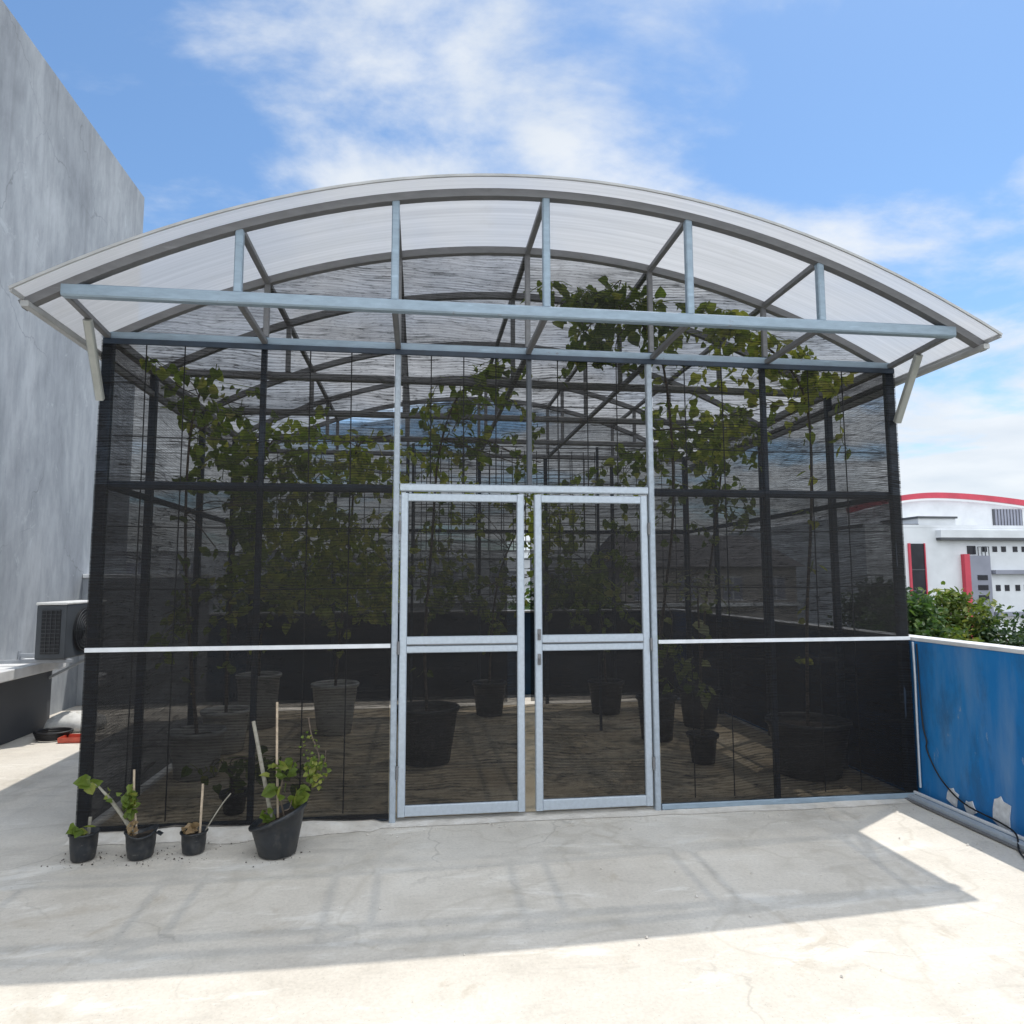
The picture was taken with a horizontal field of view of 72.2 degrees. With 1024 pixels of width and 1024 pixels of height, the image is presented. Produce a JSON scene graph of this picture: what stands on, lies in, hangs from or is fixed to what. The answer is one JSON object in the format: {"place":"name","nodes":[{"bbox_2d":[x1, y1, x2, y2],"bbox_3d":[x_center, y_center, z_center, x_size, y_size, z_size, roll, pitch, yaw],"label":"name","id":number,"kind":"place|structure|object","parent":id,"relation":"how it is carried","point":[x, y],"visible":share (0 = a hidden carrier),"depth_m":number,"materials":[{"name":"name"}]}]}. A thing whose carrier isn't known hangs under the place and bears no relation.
{"place":"outdoors","nodes":[
{"label":"outdoors","id":0,"kind":"place"},
{"bbox_2d":[3,0,1023,549],"label":"sky","id":1,"kind":"structure","parent":0,"point":[887,133],"materials":[{"name":"blue"}]},
{"bbox_2d":[524,552,529,600],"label":"apartment block","id":2,"kind":"structure","parent":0,"point":[526,565],"depth_m":36.74,"materials":[{"name":"white paint"}]},
{"bbox_2d":[901,492,1023,640],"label":"office building","id":3,"kind":"structure","parent":0,"point":[976,548],"depth_m":71.05,"materials":[{"name":"white paint"}]},
{"bbox_2d":[907,543,927,599],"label":"tall window","id":4,"kind":"structure","parent":3,"relation":"in","point":[916,552],"depth_m":70.02,"materials":[{"name":"grey glass"}]},
{"bbox_2d":[967,546,975,553],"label":"window","id":5,"kind":"structure","parent":3,"relation":"in","point":[970,549],"depth_m":71.00,"materials":[{"name":"black glass"}]},
{"bbox_2d":[996,585,1000,590],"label":"small window","id":6,"kind":"structure","parent":3,"relation":"in","point":[998,587],"depth_m":71.03,"materials":[{"name":"black glass"}]},
{"bbox_2d":[1001,546,1005,551],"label":"small window","id":7,"kind":"structure","parent":3,"relation":"in","point":[1003,548],"depth_m":71.52,"materials":[{"name":"black glass"}]},
{"bbox_2d":[1005,585,1009,590],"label":"small window","id":8,"kind":"structure","parent":3,"relation":"in","point":[1007,587],"depth_m":71.16,"materials":[{"name":"black glass"}]},
{"label":"ground","id":9,"kind":"structure","parent":0,"visible":0},
{"bbox_2d":[0,0,143,714],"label":"neighbouring building","id":10,"kind":"structure","parent":9,"relation":"on","point":[69,189],"depth_m":7.51,"materials":[{"name":"paint"}]},
{"bbox_2d":[0,659,73,663],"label":"wall bracket","id":11,"kind":"object","parent":10,"relation":"attached to","point":[26,661],"depth_m":6.54,"materials":[{"name":"grey plastic"}]},
{"bbox_2d":[34,600,86,659],"bbox_3d":[-4.322,1.143,6.921,0.304,0.525,0.841,1,-6,-7],"label":"air conditioner","id":12,"kind":"object","parent":11,"relation":"on","point":[60,629],"visible":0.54,"depth_m":6.53,"materials":[{"name":"grey metal"}]},
{"bbox_2d":[17,651,83,678],"bbox_3d":[-4.595,1.639,7.133,0.789,0.460,0.040,1,-6,-7],"label":"wall bracket","id":13,"kind":"object","parent":10,"relation":"attached to","point":[20,654],"depth_m":7.12,"materials":[{"name":"grey plastic"}]},
{"bbox_2d":[524,581,529,609],"bbox_3d":[2.156,7.390,24.164,5.124,10.858,4.607,1,-6,-7],"label":"leafy tree","id":14,"kind":"object","parent":9,"relation":"on","point":[528,604],"visible":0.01,"depth_m":24.59,"materials":[{"name":"green plant"}]},
{"bbox_2d":[907,587,920,624],"bbox_3d":[15.286,7.808,27.731,4.548,10.639,4.294,-4,-7,34],"label":"leafy tree","id":15,"kind":"object","parent":9,"relation":"on","point":[910,588],"depth_m":28.09,"materials":[{"name":"green plant"}]},
{"bbox_2d":[907,587,967,638],"bbox_3d":[13.478,7.659,23.785,3.893,10.195,3.833,-1,-6,10],"label":"leafy tree","id":16,"kind":"object","parent":9,"relation":"on","point":[924,619],"visible":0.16,"depth_m":23.38,"materials":[{"name":"green plant"}]},
{"bbox_2d":[931,624,986,642],"bbox_3d":[14.457,8.060,22.002,3.934,9.053,3.536,-4,-7,38],"label":"leafy tree","id":17,"kind":"object","parent":9,"relation":"on","point":[956,635],"visible":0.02,"depth_m":22.39,"materials":[{"name":"green plant"}]},
{"bbox_2d":[909,581,1011,644],"bbox_3d":[15.659,7.633,24.651,4.003,10.395,3.864,1,-6,-7],"label":"leafy tree","id":18,"kind":"object","parent":9,"relation":"on","point":[956,603],"visible":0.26,"depth_m":24.38,"materials":[{"name":"green plant"}]},
{"bbox_2d":[964,604,1023,646],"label":"leafy tree","id":19,"kind":"object","parent":9,"relation":"on","point":[993,634],"visible":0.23,"depth_m":23.29,"materials":[{"name":"green plant"}]},
{"bbox_3d":[-0.549,6.166,1.727,7.500,8.978,13.740,1,-6,-7],"label":"supporting building","id":20,"kind":"object","parent":9,"relation":"on","visible":0},
{"bbox_2d":[76,574,88,705],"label":"wall","id":21,"kind":"structure","parent":20,"relation":"on","point":[81,665],"depth_m":8.34,"materials":[{"name":"paint"}]},
{"bbox_2d":[0,695,1023,1023],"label":"rooftop floor","id":22,"kind":"structure","parent":20,"relation":"on","point":[546,923],"depth_m":3.02,"materials":[{"name":"concrete"}]},
{"bbox_2d":[0,658,65,744],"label":"concrete bench","id":23,"kind":"object","parent":22,"relation":"on","point":[25,694],"visible":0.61,"depth_m":6.64,"materials":[{"name":"grey concrete"}]},
{"bbox_2d":[33,727,73,741],"bbox_3d":[-4.276,2.074,6.546,0.334,0.080,0.282,1,-6,-7],"label":"rubber hose","id":24,"kind":"object","parent":22,"relation":"on","point":[49,734],"visible":0.96,"depth_m":6.46,"materials":[{"name":"black rubber"}]},
{"bbox_2d":[43,711,80,731],"bbox_3d":[-4.332,2.067,6.975,0.576,0.177,0.378,1,-6,-7],"label":"plastic sack","id":25,"kind":"object","parent":22,"relation":"on","point":[71,719],"visible":0.52,"depth_m":6.83,"materials":[{"name":"white plastic"}]},
{"bbox_2d":[57,734,79,742],"bbox_3d":[-4.019,2.083,6.467,0.230,0.046,0.180,1,-6,-7],"label":"plastic tray","id":26,"kind":"object","parent":22,"relation":"on","point":[72,738],"visible":0.49,"depth_m":6.38,"materials":[{"name":"red plastic"}]},
{"bbox_2d":[66,817,100,862],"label":"potted plant","id":27,"kind":"object","parent":22,"relation":"on","point":[83,842],"visible":1,"depth_m":3.67,"materials":[{"name":"green plant"}]},
{"bbox_2d":[73,769,163,860],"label":"potted plant","id":28,"kind":"object","parent":22,"relation":"on","point":[140,844],"visible":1,"depth_m":3.72,"materials":[{"name":"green plant"}]},
{"bbox_2d":[41,843,309,867],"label":"soil crumbs","id":29,"kind":"object","parent":22,"relation":"on","point":[157,858],"visible":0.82,"depth_m":3.71,"materials":[{"name":"brown soil"}]},
{"bbox_2d":[180,784,230,855],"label":"potted plant","id":30,"kind":"object","parent":22,"relation":"on","point":[193,837],"visible":1,"depth_m":3.77,"materials":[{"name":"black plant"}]},
{"bbox_2d":[248,702,331,859],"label":"potted plant","id":31,"kind":"object","parent":22,"relation":"on","point":[275,832],"visible":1,"depth_m":3.77,"materials":[{"name":"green plant"}]},
{"bbox_2d":[63,799,912,845],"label":"mortar kerb","id":32,"kind":"structure","parent":22,"relation":"on","point":[227,834],"depth_m":4.30,"materials":[{"name":"grey concrete"}]},
{"bbox_2d":[8,173,1002,831],"bbox_3d":[-0.101,0.205,6.147,5.502,3.701,4.904,1,-6,-7],"label":"greenhouse","id":33,"kind":"object","parent":22,"relation":"on","point":[762,615],"visible":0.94,"depth_m":4.48,"materials":[{"name":"black fabric"}]},
{"bbox_2d":[395,493,524,817],"bbox_3d":[-0.317,0.871,4.413,0.799,1.983,0.058,1,-6,-7],"label":"door","id":34,"kind":"structure","parent":33,"relation":"in","point":[461,714],"depth_m":4.42,"materials":[{"name":"metal"}]},
{"bbox_2d":[534,495,654,810],"bbox_3d":[0.529,0.878,4.516,0.770,1.983,0.072,1,-6,-7],"label":"door","id":35,"kind":"structure","parent":33,"relation":"in","point":[593,714],"depth_m":4.52,"materials":[{"name":"metal"}]},
{"bbox_2d":[7,802,1011,1001],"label":"cement crumbs","id":36,"kind":"object","parent":22,"relation":"on","point":[646,936],"visible":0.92,"depth_m":4.02,"materials":[{"name":"grey concrete"}]},
{"bbox_2d":[388,704,661,817],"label":"greenhouse floor","id":37,"kind":"structure","parent":22,"relation":"on","point":[529,757],"depth_m":5.68,"materials":[{"name":"grey concrete"}]},
{"bbox_2d":[140,359,311,483],"bbox_3d":[-2.053,0.489,5.082,1.025,2.940,1.562,1,-6,-7],"label":"potted vine","id":38,"kind":"object","parent":37,"relation":"on","point":[188,427],"visible":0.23,"depth_m":5.09,"materials":[{"name":"plant"}]},
{"bbox_2d":[210,404,354,483],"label":"potted vine","id":39,"kind":"object","parent":37,"relation":"on","point":[315,435],"visible":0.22,"depth_m":5.63,"materials":[{"name":"green plant"}]},
{"bbox_2d":[248,456,400,623],"bbox_3d":[-1.942,0.759,6.265,3.006,2.629,1.609,-6,-8,44],"label":"potted vine","id":40,"kind":"object","parent":37,"relation":"on","point":[392,527],"depth_m":5.60,"materials":[{"name":"plant"}]},
{"bbox_2d":[281,418,447,592],"bbox_3d":[-1.311,0.668,6.268,1.410,2.806,1.809,1,-6,-7],"label":"potted vine","id":41,"kind":"object","parent":37,"relation":"on","point":[295,422],"visible":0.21,"depth_m":5.94,"materials":[{"name":"green plant"}]},
{"bbox_2d":[397,359,544,724],"bbox_3d":[-0.275,0.315,5.535,1.302,3.363,1.309,1,-6,-7],"label":"potted vine","id":42,"kind":"object","parent":37,"relation":"on","point":[455,415],"visible":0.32,"depth_m":5.63,"materials":[{"name":"green plant"}]},
{"bbox_2d":[265,452,685,603],"bbox_3d":[-0.359,0.772,8.079,4.965,2.946,0.025,1,-6,-7],"label":"wire trellis","id":43,"kind":"object","parent":37,"relation":"on","point":[503,482],"visible":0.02,"depth_m":8.21,"materials":[{"name":"grey metal"}]},
{"bbox_2d":[410,446,600,645],"bbox_3d":[-0.048,0.728,6.858,1.865,2.796,0.025,1,-6,-7],"label":"wire trellis","id":44,"kind":"object","parent":37,"relation":"on","point":[525,496],"visible":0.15,"depth_m":6.96,"materials":[{"name":"grey metal"}]},
{"bbox_2d":[436,468,603,563],"bbox_3d":[-0.075,0.880,7.688,2.093,2.650,1.009,1,-6,-7],"label":"potted vine","id":45,"kind":"object","parent":37,"relation":"on","point":[530,520],"visible":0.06,"depth_m":7.83,"materials":[{"name":"green plant"}]},
{"bbox_2d":[524,524,655,642],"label":"potted vine","id":46,"kind":"object","parent":37,"relation":"on","point":[530,573],"visible":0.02,"depth_m":6.75,"materials":[{"name":"green plant"}]},
{"bbox_2d":[520,280,750,726],"bbox_3d":[0.805,0.201,5.728,1.718,3.621,2.035,1,-6,-7],"label":"potted vine","id":47,"kind":"object","parent":37,"relation":"on","point":[614,299],"visible":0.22,"depth_m":5.04,"materials":[{"name":"green plant"}]},
{"bbox_2d":[562,403,776,495],"bbox_3d":[1.535,0.507,6.280,1.857,3.114,1.754,2,-6,-26],"label":"potted vine","id":48,"kind":"object","parent":37,"relation":"on","point":[655,455],"visible":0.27,"depth_m":6.21,"materials":[{"name":"green plant"}]},
{"bbox_2d":[655,304,855,490],"bbox_3d":[1.742,0.263,5.591,1.572,3.466,1.523,1,-6,-7],"label":"potted vine","id":49,"kind":"object","parent":37,"relation":"on","point":[754,353],"visible":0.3,"depth_m":5.31,"materials":[{"name":"green plant"}]},
{"bbox_2d":[904,791,1023,852],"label":"metal profile","id":50,"kind":"object","parent":22,"relation":"on","point":[978,827],"visible":1,"depth_m":4.18,"materials":[{"name":"metal"}]},
{"bbox_2d":[511,610,530,694],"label":"parapet wall","id":51,"kind":"structure","parent":20,"relation":"on","point":[527,653],"depth_m":9.06,"materials":[{"name":"blue paint"}]},
{"bbox_2d":[909,634,1023,840],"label":"parapet wall","id":52,"kind":"structure","parent":20,"relation":"on","point":[972,696],"depth_m":4.28,"materials":[{"name":"blue paint"}]},
{"bbox_2d":[911,642,921,787],"bbox_3d":[2.729,1.362,4.734,0.016,0.960,0.022,1,-6,-7],"label":"corner strip","id":53,"kind":"object","parent":52,"relation":"attached to","point":[916,716],"visible":1,"depth_m":4.73,"materials":[{"name":"metal"}]},
{"bbox_2d":[946,788,958,806],"bbox_3d":[2.775,1.793,4.422,0.008,0.112,0.105,1,-6,-7],"label":"tape scrap","id":54,"kind":"object","parent":52,"relation":"attached to","point":[951,798],"visible":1,"depth_m":4.42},
{"bbox_2d":[916,644,1023,857],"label":"electric cable","id":55,"kind":"object","parent":52,"relation":"attached to","point":[1017,837],"visible":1,"depth_m":4.54,"materials":[{"name":"black rubber"}]},
{"bbox_2d":[964,801,976,814],"bbox_3d":[2.793,1.805,4.278,0.008,0.094,0.097,1,-6,-7],"label":"tape scrap","id":56,"kind":"object","parent":52,"relation":"attached to","point":[969,810],"visible":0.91,"depth_m":4.28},
{"bbox_2d":[993,796,1010,830],"bbox_3d":[2.824,1.731,4.049,0.008,0.176,0.135,1,-6,-7],"label":"tape scrap","id":57,"kind":"object","parent":52,"relation":"attached to","point":[1001,810],"visible":0.84,"depth_m":4.05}
]}

